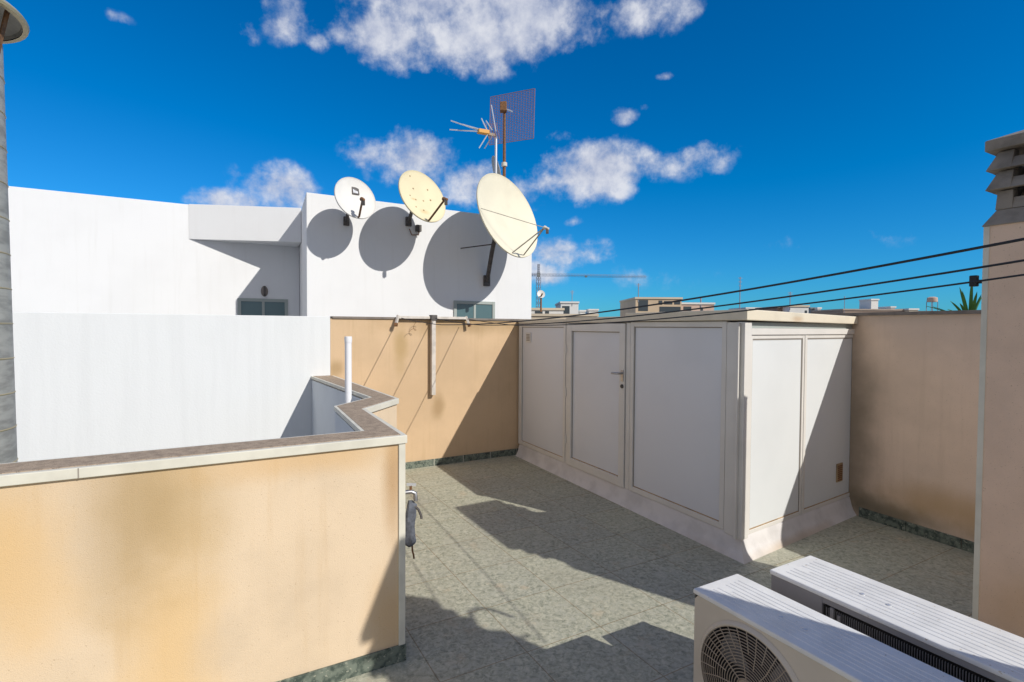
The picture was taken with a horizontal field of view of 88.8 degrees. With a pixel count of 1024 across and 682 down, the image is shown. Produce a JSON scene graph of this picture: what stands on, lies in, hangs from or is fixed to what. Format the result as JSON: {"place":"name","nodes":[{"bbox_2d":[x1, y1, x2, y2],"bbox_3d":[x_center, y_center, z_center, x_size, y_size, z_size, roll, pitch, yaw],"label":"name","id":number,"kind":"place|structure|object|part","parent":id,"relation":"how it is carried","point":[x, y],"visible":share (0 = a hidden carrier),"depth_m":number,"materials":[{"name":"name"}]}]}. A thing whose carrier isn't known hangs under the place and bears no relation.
{"place":"outdoors","nodes":[
{"label":"outdoors","id":0,"kind":"place"},
{"bbox_2d":[8,186,531,318],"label":"neighbour building","id":1,"kind":"structure","parent":0,"point":[70,252],"depth_m":7.99,"materials":[{"name":"grey paint"}]},
{"bbox_2d":[238,298,287,315],"bbox_3d":[-4.159,-0.157,8.745,0.760,1.100,0.022,-1,2,-29],"label":"window","id":2,"kind":"structure","parent":1,"relation":"in","point":[246,306],"depth_m":8.73,"materials":[{"name":"grey"}]},
{"bbox_2d":[261,286,267,296],"bbox_3d":[-4.127,-0.831,8.720,0.110,0.180,0.059,-1,2,-29],"label":"wall lamp","id":3,"kind":"object","parent":1,"relation":"attached to","point":[264,291],"visible":1,"depth_m":8.70,"materials":[{"name":"grey metal"}]},
{"bbox_2d":[334,177,375,225],"bbox_3d":[-2.174,-1.953,7.238,0.535,0.584,0.725,0,2,0],"label":"satellite dish","id":4,"kind":"object","parent":1,"relation":"attached to","point":[354,197],"visible":1,"depth_m":7.14,"materials":[{"name":"metal"}]},
{"bbox_2d":[409,225,421,234],"bbox_3d":[-1.496,-1.710,8.065,0.192,0.167,0.068,-1,2,-29],"label":"junction box","id":5,"kind":"object","parent":1,"relation":"attached to","point":[418,228],"visible":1,"depth_m":8.06,"materials":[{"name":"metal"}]},
{"bbox_2d":[398,170,447,226],"bbox_3d":[-1.251,-2.066,7.571,0.767,0.766,0.972,0,2,0],"label":"satellite dish","id":6,"kind":"object","parent":1,"relation":"attached to","point":[423,198],"visible":1,"depth_m":7.49,"materials":[{"name":"metal"}]},
{"bbox_2d":[454,300,494,318],"bbox_3d":[-0.617,-0.120,8.638,0.748,1.075,0.022,-1,2,-29],"label":"window","id":7,"kind":"structure","parent":1,"relation":"in","point":[471,309],"depth_m":8.62,"materials":[{"name":"teal"}]},
{"bbox_2d":[450,105,498,172],"bbox_3d":[-0.646,-3.069,8.964,0.850,1.952,0.206,0,2,-19],"label":"rooftop antenna","id":8,"kind":"object","parent":1,"relation":"on","point":[486,132],"visible":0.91,"depth_m":8.97,"materials":[{"name":"silver metal"}]},
{"bbox_2d":[492,156,500,174],"bbox_3d":[-0.289,-2.731,9.530,0.155,1.251,0.490,0,2,-13],"label":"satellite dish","id":9,"kind":"object","parent":1,"relation":"on","point":[493,165],"visible":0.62,"depth_m":9.40,"materials":[{"name":"metal"}]},
{"bbox_2d":[461,173,548,285],"bbox_3d":[-0.157,-1.747,8.131,1.243,1.696,1.257,0,2,-8],"label":"satellite dish","id":10,"kind":"object","parent":1,"relation":"attached to","point":[506,215],"visible":1,"depth_m":8.12,"materials":[{"name":"metal"}]},
{"bbox_2d":[489,88,534,176],"bbox_3d":[-0.070,-3.263,9.202,0.870,2.334,0.357,1,2,24],"label":"grid antenna","id":11,"kind":"object","parent":1,"relation":"on","point":[503,105],"visible":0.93,"depth_m":9.23,"materials":[{"name":"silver metal"}]},
{"bbox_2d":[2,0,1023,316],"label":"sky","id":12,"kind":"structure","parent":0,"point":[694,148],"materials":[{"name":"blue"}]},
{"bbox_2d":[531,308,564,313],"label":"white house","id":13,"kind":"structure","parent":0,"point":[548,310],"depth_m":59.91,"materials":[{"name":"grey paint"}]},
{"bbox_2d":[531,314,598,318],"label":"cream house","id":14,"kind":"structure","parent":0,"point":[537,316],"depth_m":54.95,"materials":[{"name":"grey paint"}]},
{"bbox_2d":[537,290,544,311],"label":"roof dish","id":15,"kind":"object","parent":14,"relation":"on","point":[541,294],"visible":1,"depth_m":57.94,"materials":[{"name":"white metal"}]},
{"bbox_2d":[555,301,578,313],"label":"white cube house","id":16,"kind":"structure","parent":0,"point":[570,307],"depth_m":74.89,"materials":[{"name":"grey paint"}]},
{"bbox_2d":[562,306,569,313],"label":"window","id":17,"kind":"structure","parent":16,"relation":"in","point":[567,308],"depth_m":74.88,"materials":[{"name":"grey glass"}]},
{"bbox_2d":[578,310,585,313],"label":"white house","id":18,"kind":"structure","parent":0,"point":[581,311],"depth_m":79.91,"materials":[{"name":"grey paint"}]},
{"bbox_2d":[619,297,682,316],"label":"apartment block","id":19,"kind":"structure","parent":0,"point":[634,302],"depth_m":69.89,"materials":[{"name":"grey paint"}]},
{"bbox_2d":[638,300,647,310],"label":"window","id":20,"kind":"structure","parent":19,"relation":"in","point":[641,302],"depth_m":69.86,"materials":[{"name":"grey glass"}]},
{"bbox_2d":[659,307,680,311],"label":"window","id":21,"kind":"structure","parent":19,"relation":"in","point":[661,309],"depth_m":69.88,"materials":[{"name":"grey"}]},
{"bbox_2d":[339,455,973,681],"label":"terrace floor","id":22,"kind":"structure","parent":0,"point":[517,569],"depth_m":3.70,"materials":[{"name":"tile"}]},
{"bbox_2d":[0,375,406,681],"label":"parapet wall","id":23,"kind":"structure","parent":22,"relation":"on","point":[275,560],"depth_m":2.31,"materials":[{"name":"paint"}]},
{"bbox_2d":[405,483,417,500],"bbox_3d":[-0.576,0.824,2.843,0.127,0.098,0.030,0,2,-15],"label":"garden tap","id":24,"kind":"object","parent":23,"relation":"attached to","point":[413,492],"visible":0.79,"depth_m":2.84,"materials":[{"name":"metal"}]},
{"bbox_2d":[405,500,422,558],"bbox_3d":[-0.541,1.032,2.860,0.106,0.320,0.057,0,2,0],"label":"cloth bag","id":25,"kind":"object","parent":24,"relation":"hanging from","point":[410,519],"visible":0.98,"depth_m":2.85,"materials":[{"name":"fabric"}]},
{"bbox_2d":[12,312,532,468],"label":"boundary wall","id":26,"kind":"structure","parent":22,"relation":"on","point":[87,384],"depth_m":5.49,"materials":[{"name":"white paint"}]},
{"bbox_2d":[394,315,470,394],"bbox_3d":[-0.980,0.174,6.500,1.014,0.995,0.101,-1,2,-29],"label":"clothesline post","id":27,"kind":"object","parent":26,"relation":"attached to","point":[433,358],"visible":0.94,"depth_m":6.48,"materials":[{"name":"metal"}]},
{"bbox_2d":[516,309,857,563],"bbox_3d":[1.688,0.654,6.026,1.970,1.893,3.870,0,2,-28],"label":"shed","id":28,"kind":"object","parent":22,"relation":"on","point":[727,434],"visible":0.96,"depth_m":4.60,"materials":[{"name":"beige metal"}]},
{"bbox_3d":[0.861,0.628,5.625,0.123,1.632,1.049,0,2,-27],"label":"door","id":29,"kind":"part","parent":28,"relation":"part of","materials":[{"name":"beige metal"}]},
{"bbox_2d":[693,574,962,681],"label":"air conditioner","id":30,"kind":"object","parent":22,"relation":"on","point":[747,630],"visible":1,"depth_m":2.07,"materials":[{"name":"grey metal"}]},
{"bbox_2d":[770,556,1023,681],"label":"air conditioner","id":31,"kind":"object","parent":22,"relation":"on","point":[962,647],"visible":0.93,"depth_m":2.04,"materials":[{"name":"white"}]},
{"bbox_2d":[817,310,980,552],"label":"side parapet wall","id":32,"kind":"structure","parent":22,"relation":"on","point":[914,417],"depth_m":4.45,"materials":[{"name":"paint"}]},
{"bbox_2d":[972,130,1023,637],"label":"chimney","id":33,"kind":"object","parent":22,"relation":"on","point":[998,585],"visible":0.97,"depth_m":2.73,"materials":[{"name":"paint"}]},
{"bbox_2d":[969,275,981,286],"bbox_3d":[2.512,-0.325,2.824,0.030,0.060,0.060,-1,2,-29],"label":"floodlight","id":34,"kind":"object","parent":33,"relation":"attached to","point":[974,278],"visible":0.87,"depth_m":2.82,"materials":[{"name":"black metal"}]},
{"bbox_2d":[681,302,714,310],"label":"pink house","id":35,"kind":"structure","parent":0,"point":[689,305],"depth_m":71.89,"materials":[{"name":"grey"}]},
{"bbox_2d":[739,277,740,309],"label":"television aerial","id":36,"kind":"object","parent":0,"point":[739,293],"visible":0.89,"depth_m":61.88,"materials":[{"name":"grey metal"}]},
{"bbox_2d":[729,307,760,309],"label":"white red house","id":37,"kind":"structure","parent":0,"point":[744,308],"depth_m":90.04,"materials":[{"name":"grey"}]},
{"bbox_2d":[926,297,937,310],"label":"water tank","id":38,"kind":"object","parent":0,"point":[932,299],"visible":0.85,"depth_m":91.30,"materials":[{"name":"grey"}]},
{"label":"clothesline bracket","id":39,"kind":"object","parent":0,"visible":0},
{"bbox_2d":[402,238,1023,324],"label":"clothesline wire","id":40,"kind":"object","parent":39,"relation":"attached to","point":[931,256],"visible":1,"depth_m":1.96,"materials":[{"name":"black"}]},
{"bbox_2d":[435,259,1023,325],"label":"clothesline wire","id":41,"kind":"object","parent":39,"relation":"attached to","point":[972,268],"visible":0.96,"depth_m":2.35,"materials":[{"name":"black"}]},
{"bbox_2d":[469,274,1023,325],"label":"clothesline wire","id":42,"kind":"object","parent":39,"relation":"attached to","point":[1018,275],"visible":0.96,"depth_m":2.77,"materials":[{"name":"black"}]},
{"label":"ground","id":43,"kind":"structure","parent":0,"visible":0},
{"bbox_2d":[532,264,646,307],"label":"tower crane","id":44,"kind":"object","parent":43,"relation":"on","point":[538,274],"visible":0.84,"depth_m":229.72,"materials":[{"name":"grey metal"}]},
{"bbox_2d":[585,309,598,313],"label":"white roof hut","id":45,"kind":"object","parent":43,"relation":"on","point":[591,310],"visible":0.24,"depth_m":81.90,"materials":[{"name":"grey paint"}]},
{"bbox_2d":[755,306,782,311],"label":"brown house","id":46,"kind":"structure","parent":43,"relation":"on","point":[780,309],"depth_m":78.82,"materials":[{"name":"grey"}]},
{"bbox_2d":[772,305,809,312],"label":"bright house","id":47,"kind":"structure","parent":43,"relation":"on","point":[800,309],"depth_m":75.90,"materials":[{"name":"grey paint"}]},
{"bbox_2d":[811,309,904,313],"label":"long brown house","id":48,"kind":"structure","parent":43,"relation":"on","point":[853,310],"depth_m":84.89,"materials":[{"name":"grey"}]},
{"bbox_2d":[859,299,878,308],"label":"white tower","id":49,"kind":"structure","parent":43,"relation":"on","point":[868,303],"depth_m":88.52,"materials":[{"name":"grey paint"}]},
{"bbox_2d":[878,306,895,308],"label":"pale hut","id":50,"kind":"object","parent":43,"relation":"on","point":[890,307],"visible":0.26,"depth_m":90.36,"materials":[{"name":"grey"}]},
{"bbox_2d":[904,308,918,311],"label":"cream hut","id":51,"kind":"object","parent":43,"relation":"on","point":[911,309],"visible":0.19,"depth_m":83.89,"materials":[{"name":"grey paint"}]},
{"bbox_2d":[927,287,981,310],"bbox_3d":[5.241,5.211,6.095,0.965,11.825,0.879,-1,2,-44],"label":"palm","id":52,"kind":"object","parent":43,"relation":"on","point":[973,304],"visible":0.16,"depth_m":5.93,"materials":[{"name":"green plant"}]},
{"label":"lightwell floor","id":53,"kind":"structure","parent":0,"visible":0},
{"bbox_2d":[0,0,29,463],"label":"flue duct","id":54,"kind":"object","parent":53,"relation":"on","point":[14,26],"visible":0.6,"depth_m":2.86,"materials":[{"name":"grey"}]},
{"bbox_2d":[344,336,351,402],"bbox_3d":[-1.409,2.292,4.513,0.063,4.662,0.063,0,2,0],"label":"vent pipe","id":55,"kind":"object","parent":53,"relation":"on","point":[348,367],"visible":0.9,"depth_m":4.44,"materials":[{"name":"white plastic"}]}
]}

